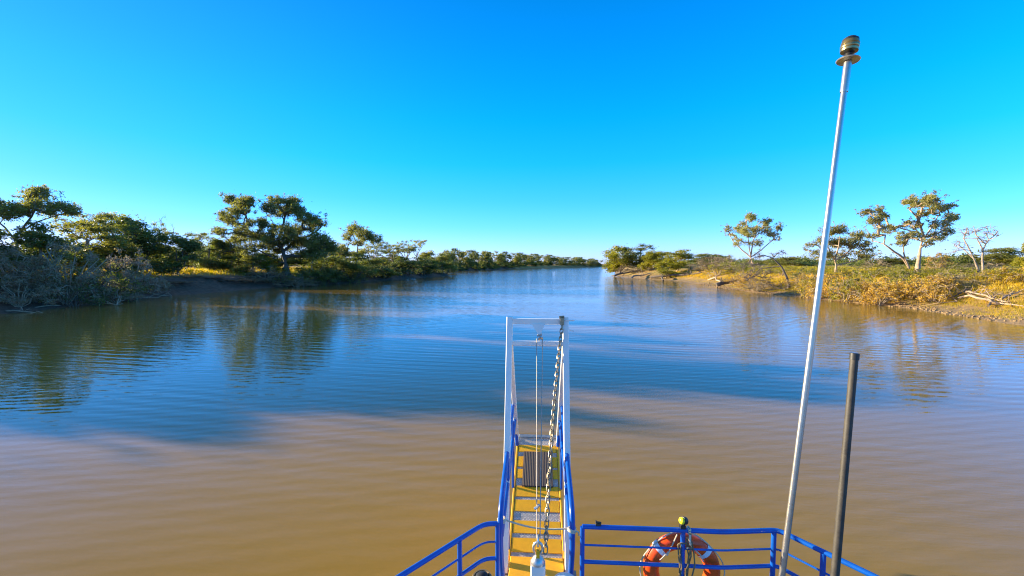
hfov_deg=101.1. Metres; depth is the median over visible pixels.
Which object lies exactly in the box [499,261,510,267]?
shrub
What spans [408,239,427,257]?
gum tree
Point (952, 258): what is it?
distant scrub
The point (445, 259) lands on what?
bushy tree
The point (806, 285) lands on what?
tussock
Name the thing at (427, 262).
bushy tree
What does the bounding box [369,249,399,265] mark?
bushy tree
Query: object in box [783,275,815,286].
shrub
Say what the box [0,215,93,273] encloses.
bushy tree
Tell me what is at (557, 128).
sky
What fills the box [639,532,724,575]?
lifebuoy
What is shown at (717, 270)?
shrub
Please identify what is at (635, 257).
bushy tree
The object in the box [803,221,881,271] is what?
gum tree
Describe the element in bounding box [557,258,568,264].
tree
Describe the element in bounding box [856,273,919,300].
tussock
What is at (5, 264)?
shrub
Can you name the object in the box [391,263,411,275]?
shrub
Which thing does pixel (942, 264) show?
shrub
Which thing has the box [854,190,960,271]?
gum tree
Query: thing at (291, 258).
bushy tree
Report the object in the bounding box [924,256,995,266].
bushy tree
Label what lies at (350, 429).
river water
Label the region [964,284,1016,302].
driftwood
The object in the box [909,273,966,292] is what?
tussock
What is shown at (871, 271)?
shrub
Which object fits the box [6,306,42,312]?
driftwood
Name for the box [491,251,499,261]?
tree
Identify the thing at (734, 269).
shrub
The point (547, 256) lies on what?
tree
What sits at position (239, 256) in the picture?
bushy tree
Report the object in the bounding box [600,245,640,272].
bushy tree
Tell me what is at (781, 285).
driftwood
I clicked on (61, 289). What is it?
shrub
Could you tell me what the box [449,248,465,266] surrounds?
tree
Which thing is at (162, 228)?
gum tree
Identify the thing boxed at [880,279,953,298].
tussock
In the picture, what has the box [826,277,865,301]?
tussock
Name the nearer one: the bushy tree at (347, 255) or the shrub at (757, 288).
the shrub at (757, 288)
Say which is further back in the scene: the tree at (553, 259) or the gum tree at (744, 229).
the tree at (553, 259)
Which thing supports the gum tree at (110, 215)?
on the ground at (202, 284)
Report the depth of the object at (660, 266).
115.33 m
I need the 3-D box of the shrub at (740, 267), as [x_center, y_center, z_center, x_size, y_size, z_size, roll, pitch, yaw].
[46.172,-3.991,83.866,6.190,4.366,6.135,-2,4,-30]
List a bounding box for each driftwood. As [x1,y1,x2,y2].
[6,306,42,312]
[35,299,70,307]
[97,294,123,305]
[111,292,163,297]
[628,268,651,278]
[704,269,746,281]
[762,277,793,289]
[923,266,957,305]
[947,288,971,297]
[957,290,1022,307]
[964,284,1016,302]
[987,290,1009,306]
[999,289,1023,299]
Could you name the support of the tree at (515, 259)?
on the ground at (202, 284)
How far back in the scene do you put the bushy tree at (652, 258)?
134.46 m
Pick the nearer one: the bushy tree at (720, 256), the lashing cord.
the lashing cord
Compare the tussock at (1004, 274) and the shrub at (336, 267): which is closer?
the tussock at (1004, 274)
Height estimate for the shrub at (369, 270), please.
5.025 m
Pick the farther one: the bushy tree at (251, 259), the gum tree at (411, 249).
the gum tree at (411, 249)
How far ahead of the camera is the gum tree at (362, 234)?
103.44 m
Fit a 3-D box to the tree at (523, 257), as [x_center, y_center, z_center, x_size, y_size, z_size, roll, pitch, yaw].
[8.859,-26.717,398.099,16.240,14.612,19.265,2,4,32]
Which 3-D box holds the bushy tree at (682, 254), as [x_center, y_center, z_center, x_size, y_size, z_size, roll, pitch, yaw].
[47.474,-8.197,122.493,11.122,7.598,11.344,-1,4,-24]
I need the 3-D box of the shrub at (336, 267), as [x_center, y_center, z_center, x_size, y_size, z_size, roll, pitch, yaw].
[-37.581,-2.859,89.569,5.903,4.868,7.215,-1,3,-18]
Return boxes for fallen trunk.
[613,269,637,276]
[650,268,703,278]
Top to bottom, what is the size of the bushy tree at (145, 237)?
10.294 m
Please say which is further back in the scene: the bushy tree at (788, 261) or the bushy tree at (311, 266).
the bushy tree at (788, 261)
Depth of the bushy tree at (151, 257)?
70.60 m
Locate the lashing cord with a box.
[660,526,703,561]
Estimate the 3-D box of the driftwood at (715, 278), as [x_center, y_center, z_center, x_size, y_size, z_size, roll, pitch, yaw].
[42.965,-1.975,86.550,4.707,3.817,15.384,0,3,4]
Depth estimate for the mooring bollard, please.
4.18 m
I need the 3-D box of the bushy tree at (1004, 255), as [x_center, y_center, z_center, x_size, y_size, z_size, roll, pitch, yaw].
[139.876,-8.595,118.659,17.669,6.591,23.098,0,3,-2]
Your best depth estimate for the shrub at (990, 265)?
53.57 m
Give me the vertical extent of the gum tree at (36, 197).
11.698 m
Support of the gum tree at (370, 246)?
on the ground at (202, 284)
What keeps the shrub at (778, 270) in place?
on the ground at (202, 284)
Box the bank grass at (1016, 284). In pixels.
[648,265,1023,319]
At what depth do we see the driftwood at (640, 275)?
124.99 m
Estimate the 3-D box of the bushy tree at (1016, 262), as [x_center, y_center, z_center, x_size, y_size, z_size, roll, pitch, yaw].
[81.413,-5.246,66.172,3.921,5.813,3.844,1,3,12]
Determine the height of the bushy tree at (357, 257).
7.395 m
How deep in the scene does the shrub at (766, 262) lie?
79.64 m
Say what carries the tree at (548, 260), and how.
on the ground at (202, 284)
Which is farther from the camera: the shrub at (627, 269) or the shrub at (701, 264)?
the shrub at (627, 269)
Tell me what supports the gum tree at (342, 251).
on the ground at (202, 284)
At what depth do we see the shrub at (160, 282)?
54.66 m
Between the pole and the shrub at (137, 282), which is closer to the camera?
the pole
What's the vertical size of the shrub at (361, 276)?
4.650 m
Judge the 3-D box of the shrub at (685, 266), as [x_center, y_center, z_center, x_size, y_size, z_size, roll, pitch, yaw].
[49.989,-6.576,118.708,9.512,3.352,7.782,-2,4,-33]
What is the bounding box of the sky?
[0,0,1023,263]
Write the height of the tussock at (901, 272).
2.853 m
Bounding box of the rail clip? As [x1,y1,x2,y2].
[595,520,600,525]
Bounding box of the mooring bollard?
[472,569,491,575]
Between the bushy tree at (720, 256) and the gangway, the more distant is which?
the bushy tree at (720, 256)
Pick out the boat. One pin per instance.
(507, 574)
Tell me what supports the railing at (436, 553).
on the boat
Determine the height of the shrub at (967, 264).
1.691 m
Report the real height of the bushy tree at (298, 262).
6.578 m
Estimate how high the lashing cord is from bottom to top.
0.371 m
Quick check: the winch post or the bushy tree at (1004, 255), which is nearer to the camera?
the winch post
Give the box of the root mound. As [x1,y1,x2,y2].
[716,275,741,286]
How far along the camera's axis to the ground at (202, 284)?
61.08 m
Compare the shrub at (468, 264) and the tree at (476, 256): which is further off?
the tree at (476, 256)
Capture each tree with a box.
[0,180,90,248]
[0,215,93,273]
[0,228,31,271]
[7,240,79,269]
[42,217,146,273]
[46,216,106,243]
[68,210,157,242]
[75,212,179,275]
[130,219,174,271]
[134,242,161,270]
[139,234,208,275]
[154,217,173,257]
[166,250,206,267]
[175,231,214,268]
[189,234,234,271]
[204,245,239,261]
[209,192,342,277]
[214,255,253,269]
[223,253,276,272]
[231,250,254,266]
[231,252,280,267]
[256,257,287,274]
[257,249,302,266]
[279,251,307,266]
[288,254,332,282]
[313,256,355,280]
[322,242,353,268]
[329,242,349,266]
[330,252,382,282]
[338,221,383,261]
[350,249,387,264]
[358,241,390,258]
[359,257,401,277]
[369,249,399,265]
[375,243,408,264]
[384,255,422,273]
[388,238,416,257]
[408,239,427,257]
[411,256,444,275]
[418,250,439,263]
[427,253,458,272]
[434,251,458,272]
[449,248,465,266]
[455,249,469,259]
[456,252,477,265]
[465,249,480,266]
[474,250,492,265]
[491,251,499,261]
[495,251,514,265]
[495,254,504,265]
[504,253,518,261]
[511,252,520,263]
[517,252,527,265]
[526,256,537,265]
[529,254,549,261]
[533,254,545,265]
[541,257,552,262]
[544,255,558,263]
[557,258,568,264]
[562,257,573,264]
[573,257,580,264]
[574,257,586,263]
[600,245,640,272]
[619,243,661,268]
[636,250,660,269]
[641,251,672,268]
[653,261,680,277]
[660,249,696,271]
[686,252,715,265]
[709,254,739,265]
[720,211,786,270]
[739,249,789,287]
[754,258,790,265]
[776,256,815,266]
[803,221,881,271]
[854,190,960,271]
[854,257,915,265]
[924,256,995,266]
[949,224,1002,272]
[954,246,1023,265]
[1009,242,1023,266]
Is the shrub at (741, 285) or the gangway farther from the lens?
the shrub at (741, 285)
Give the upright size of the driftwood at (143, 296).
0.960 m
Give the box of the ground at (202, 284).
[0,264,1023,325]
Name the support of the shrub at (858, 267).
on the ground at (202, 284)
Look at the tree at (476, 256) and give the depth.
293.65 m
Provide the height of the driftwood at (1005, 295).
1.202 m
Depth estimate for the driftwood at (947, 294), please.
40.66 m
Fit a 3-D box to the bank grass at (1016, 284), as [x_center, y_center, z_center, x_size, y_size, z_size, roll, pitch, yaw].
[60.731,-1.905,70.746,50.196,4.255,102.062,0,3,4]
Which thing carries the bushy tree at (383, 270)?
on the ground at (202, 284)
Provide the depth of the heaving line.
4.15 m
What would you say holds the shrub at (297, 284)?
on the ground at (202, 284)
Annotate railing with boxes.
[396,521,499,575]
[580,524,878,575]
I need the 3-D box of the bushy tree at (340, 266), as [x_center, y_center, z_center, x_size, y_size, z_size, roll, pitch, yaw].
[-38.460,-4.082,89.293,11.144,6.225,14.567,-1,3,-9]
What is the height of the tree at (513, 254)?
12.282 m
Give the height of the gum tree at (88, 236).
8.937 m
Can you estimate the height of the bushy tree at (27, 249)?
6.030 m
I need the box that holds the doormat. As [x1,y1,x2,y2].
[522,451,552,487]
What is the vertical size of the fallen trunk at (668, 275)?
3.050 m
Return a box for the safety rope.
[497,516,579,535]
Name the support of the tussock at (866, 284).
on the ground at (202, 284)
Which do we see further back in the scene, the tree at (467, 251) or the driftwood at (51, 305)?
the tree at (467, 251)
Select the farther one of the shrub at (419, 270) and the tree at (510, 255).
the tree at (510, 255)
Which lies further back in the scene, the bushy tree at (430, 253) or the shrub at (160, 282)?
the bushy tree at (430, 253)
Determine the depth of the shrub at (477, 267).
286.72 m
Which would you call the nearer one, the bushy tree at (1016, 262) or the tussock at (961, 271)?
the tussock at (961, 271)
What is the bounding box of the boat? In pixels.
[505,567,575,575]
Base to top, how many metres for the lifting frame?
3.057 m
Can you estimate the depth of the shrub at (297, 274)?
80.42 m
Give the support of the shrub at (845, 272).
on the ground at (202, 284)
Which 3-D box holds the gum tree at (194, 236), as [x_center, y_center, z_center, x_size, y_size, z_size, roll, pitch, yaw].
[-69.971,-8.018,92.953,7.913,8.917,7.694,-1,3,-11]
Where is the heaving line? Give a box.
[677,533,695,575]
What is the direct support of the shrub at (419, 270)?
on the ground at (202, 284)
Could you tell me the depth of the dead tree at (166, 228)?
70.34 m
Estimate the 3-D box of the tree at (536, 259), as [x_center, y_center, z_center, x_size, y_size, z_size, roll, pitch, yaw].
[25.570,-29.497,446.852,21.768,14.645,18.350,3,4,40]
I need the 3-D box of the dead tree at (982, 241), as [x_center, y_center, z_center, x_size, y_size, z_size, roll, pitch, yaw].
[50.709,-3.881,46.289,7.366,6.370,3.886,-3,4,-38]
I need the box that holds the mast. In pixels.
[778,35,860,575]
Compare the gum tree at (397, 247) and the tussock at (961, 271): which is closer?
the tussock at (961, 271)
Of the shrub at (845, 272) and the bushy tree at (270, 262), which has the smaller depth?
the shrub at (845, 272)
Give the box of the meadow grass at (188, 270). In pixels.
[0,267,332,280]
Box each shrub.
[0,241,50,295]
[0,251,80,304]
[0,278,63,306]
[16,239,113,305]
[35,274,116,306]
[57,259,135,301]
[82,283,145,301]
[98,264,159,300]
[99,247,168,298]
[132,274,174,293]
[238,276,272,282]
[244,265,286,282]
[263,269,301,285]
[273,276,317,286]
[274,267,292,283]
[294,270,313,285]
[294,270,326,285]
[313,266,338,284]
[327,264,349,283]
[341,266,367,283]
[357,262,377,280]
[366,264,391,278]
[379,262,402,277]
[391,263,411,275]
[406,268,423,274]
[411,262,430,275]
[455,260,465,270]
[463,260,474,269]
[471,262,481,269]
[479,261,487,268]
[486,261,497,268]
[495,261,503,267]
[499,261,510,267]
[614,265,646,271]
[676,259,700,269]
[689,256,725,271]
[703,261,731,275]
[714,254,737,268]
[717,259,746,273]
[722,274,745,284]
[728,258,760,275]
[732,272,772,290]
[744,278,775,291]
[747,260,774,273]
[764,264,796,275]
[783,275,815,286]
[788,264,836,279]
[834,268,862,276]
[850,263,872,269]
[853,263,894,277]
[862,258,891,267]
[877,265,908,271]
[886,268,920,276]
[918,268,954,274]
[923,251,955,270]
[952,263,979,267]
[966,260,1008,269]
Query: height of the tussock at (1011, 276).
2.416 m
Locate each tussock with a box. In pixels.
[793,276,832,297]
[800,271,857,299]
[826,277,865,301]
[836,270,880,295]
[844,279,898,303]
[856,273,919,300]
[862,286,902,305]
[876,269,920,288]
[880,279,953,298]
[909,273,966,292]
[909,284,953,304]
[915,272,983,287]
[942,267,993,279]
[968,266,1022,282]
[987,264,1023,281]
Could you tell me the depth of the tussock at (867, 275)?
49.36 m
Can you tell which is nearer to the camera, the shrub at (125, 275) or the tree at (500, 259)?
the shrub at (125, 275)
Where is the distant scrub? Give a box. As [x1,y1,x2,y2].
[14,247,1020,266]
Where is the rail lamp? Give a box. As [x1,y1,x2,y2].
[679,516,687,529]
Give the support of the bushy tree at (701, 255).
on the ground at (202, 284)
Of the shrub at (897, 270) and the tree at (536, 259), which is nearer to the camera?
the shrub at (897, 270)
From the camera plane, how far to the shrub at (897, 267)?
56.70 m
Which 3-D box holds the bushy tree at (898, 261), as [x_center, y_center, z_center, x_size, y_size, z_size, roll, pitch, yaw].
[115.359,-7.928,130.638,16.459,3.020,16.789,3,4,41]
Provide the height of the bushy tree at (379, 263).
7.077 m
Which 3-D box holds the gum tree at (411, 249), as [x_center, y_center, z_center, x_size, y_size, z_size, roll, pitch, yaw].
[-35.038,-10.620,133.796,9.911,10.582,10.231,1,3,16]
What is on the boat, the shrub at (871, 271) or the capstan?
the capstan
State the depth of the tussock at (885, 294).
42.83 m
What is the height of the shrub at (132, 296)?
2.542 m
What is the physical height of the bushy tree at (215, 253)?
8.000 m
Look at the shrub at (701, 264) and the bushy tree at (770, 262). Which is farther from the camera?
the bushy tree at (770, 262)
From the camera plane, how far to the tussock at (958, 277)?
43.13 m
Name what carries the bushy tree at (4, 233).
on the ground at (202, 284)
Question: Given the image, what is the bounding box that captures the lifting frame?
[503,316,574,572]
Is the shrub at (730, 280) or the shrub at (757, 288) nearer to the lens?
the shrub at (757, 288)
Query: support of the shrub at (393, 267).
on the ground at (202, 284)
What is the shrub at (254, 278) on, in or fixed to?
on the ground at (202, 284)
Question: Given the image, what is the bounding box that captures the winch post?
[530,534,544,575]
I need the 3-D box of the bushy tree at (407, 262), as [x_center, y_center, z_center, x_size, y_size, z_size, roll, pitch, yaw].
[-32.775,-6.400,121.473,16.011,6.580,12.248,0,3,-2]
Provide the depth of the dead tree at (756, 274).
61.95 m
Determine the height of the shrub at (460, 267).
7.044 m
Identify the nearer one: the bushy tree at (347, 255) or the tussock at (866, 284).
the tussock at (866, 284)
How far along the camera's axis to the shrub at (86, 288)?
41.76 m
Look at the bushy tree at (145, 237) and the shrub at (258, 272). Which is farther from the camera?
the shrub at (258, 272)
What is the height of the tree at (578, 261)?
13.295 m
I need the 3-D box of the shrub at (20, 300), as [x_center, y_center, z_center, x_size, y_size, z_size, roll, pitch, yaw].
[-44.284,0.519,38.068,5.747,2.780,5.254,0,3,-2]
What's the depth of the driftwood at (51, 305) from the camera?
40.53 m
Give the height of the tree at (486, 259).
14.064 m
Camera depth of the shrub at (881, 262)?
75.57 m
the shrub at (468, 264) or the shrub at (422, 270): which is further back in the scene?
the shrub at (468, 264)
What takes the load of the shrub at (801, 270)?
on the ground at (202, 284)
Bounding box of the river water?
[0,267,1023,575]
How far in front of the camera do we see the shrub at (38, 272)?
40.04 m
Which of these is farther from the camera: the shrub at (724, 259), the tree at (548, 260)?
the tree at (548, 260)
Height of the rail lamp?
0.124 m
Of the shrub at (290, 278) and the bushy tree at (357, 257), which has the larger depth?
the bushy tree at (357, 257)
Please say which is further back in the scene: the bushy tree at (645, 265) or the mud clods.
the bushy tree at (645, 265)
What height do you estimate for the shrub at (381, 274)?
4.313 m
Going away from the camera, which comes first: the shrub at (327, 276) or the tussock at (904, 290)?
the tussock at (904, 290)
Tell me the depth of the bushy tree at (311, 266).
83.69 m
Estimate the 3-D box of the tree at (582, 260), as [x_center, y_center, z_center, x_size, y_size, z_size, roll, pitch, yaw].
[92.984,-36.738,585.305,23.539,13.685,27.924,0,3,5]
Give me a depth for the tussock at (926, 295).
40.71 m
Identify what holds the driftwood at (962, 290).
on the ground at (202, 284)
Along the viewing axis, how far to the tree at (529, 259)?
425.64 m
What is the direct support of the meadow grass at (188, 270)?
on the ground at (202, 284)
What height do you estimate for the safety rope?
0.128 m
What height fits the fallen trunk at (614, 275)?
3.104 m
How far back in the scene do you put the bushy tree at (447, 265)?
150.72 m
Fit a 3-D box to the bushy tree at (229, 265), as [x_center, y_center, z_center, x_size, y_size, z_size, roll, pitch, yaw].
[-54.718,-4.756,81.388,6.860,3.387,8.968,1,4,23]
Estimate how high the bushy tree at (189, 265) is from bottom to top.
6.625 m
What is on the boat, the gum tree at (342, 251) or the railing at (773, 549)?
the railing at (773, 549)
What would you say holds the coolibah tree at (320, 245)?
on the ground at (202, 284)
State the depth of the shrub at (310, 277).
81.77 m
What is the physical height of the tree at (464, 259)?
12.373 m
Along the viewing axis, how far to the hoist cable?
4.85 m
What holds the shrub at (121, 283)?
on the ground at (202, 284)
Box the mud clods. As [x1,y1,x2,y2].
[700,282,1023,323]
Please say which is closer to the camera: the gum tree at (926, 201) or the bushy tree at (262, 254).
the gum tree at (926, 201)
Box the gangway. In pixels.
[498,404,574,575]
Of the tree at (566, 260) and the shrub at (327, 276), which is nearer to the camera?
the shrub at (327, 276)
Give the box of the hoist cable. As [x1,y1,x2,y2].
[534,339,542,537]
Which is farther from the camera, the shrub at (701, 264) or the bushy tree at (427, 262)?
the bushy tree at (427, 262)
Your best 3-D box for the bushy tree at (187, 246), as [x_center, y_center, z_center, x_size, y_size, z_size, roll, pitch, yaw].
[-51.198,-5.004,63.696,9.209,6.731,9.787,0,3,7]
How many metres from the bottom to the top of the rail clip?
0.044 m
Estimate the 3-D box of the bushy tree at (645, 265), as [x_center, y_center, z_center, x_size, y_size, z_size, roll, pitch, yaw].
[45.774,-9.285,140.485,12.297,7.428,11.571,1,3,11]
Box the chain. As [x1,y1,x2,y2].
[543,324,562,554]
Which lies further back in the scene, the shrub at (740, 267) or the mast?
the shrub at (740, 267)
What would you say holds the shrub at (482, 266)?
on the ground at (202, 284)
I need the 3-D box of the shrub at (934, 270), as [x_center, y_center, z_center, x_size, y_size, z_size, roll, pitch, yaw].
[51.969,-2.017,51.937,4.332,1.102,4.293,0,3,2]
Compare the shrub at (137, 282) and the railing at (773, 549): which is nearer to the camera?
the railing at (773, 549)
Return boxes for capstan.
[555,572,572,575]
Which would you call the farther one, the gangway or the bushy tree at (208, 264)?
the bushy tree at (208, 264)
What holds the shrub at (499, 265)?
on the ground at (202, 284)
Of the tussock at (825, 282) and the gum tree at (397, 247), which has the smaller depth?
the tussock at (825, 282)
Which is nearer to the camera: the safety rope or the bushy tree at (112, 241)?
the safety rope
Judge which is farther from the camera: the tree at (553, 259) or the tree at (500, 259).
the tree at (553, 259)
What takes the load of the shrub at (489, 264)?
on the ground at (202, 284)
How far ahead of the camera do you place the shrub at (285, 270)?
78.06 m
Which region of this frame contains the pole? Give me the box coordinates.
[830,352,859,575]
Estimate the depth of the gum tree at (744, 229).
88.95 m
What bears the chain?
hanging from the lifting frame

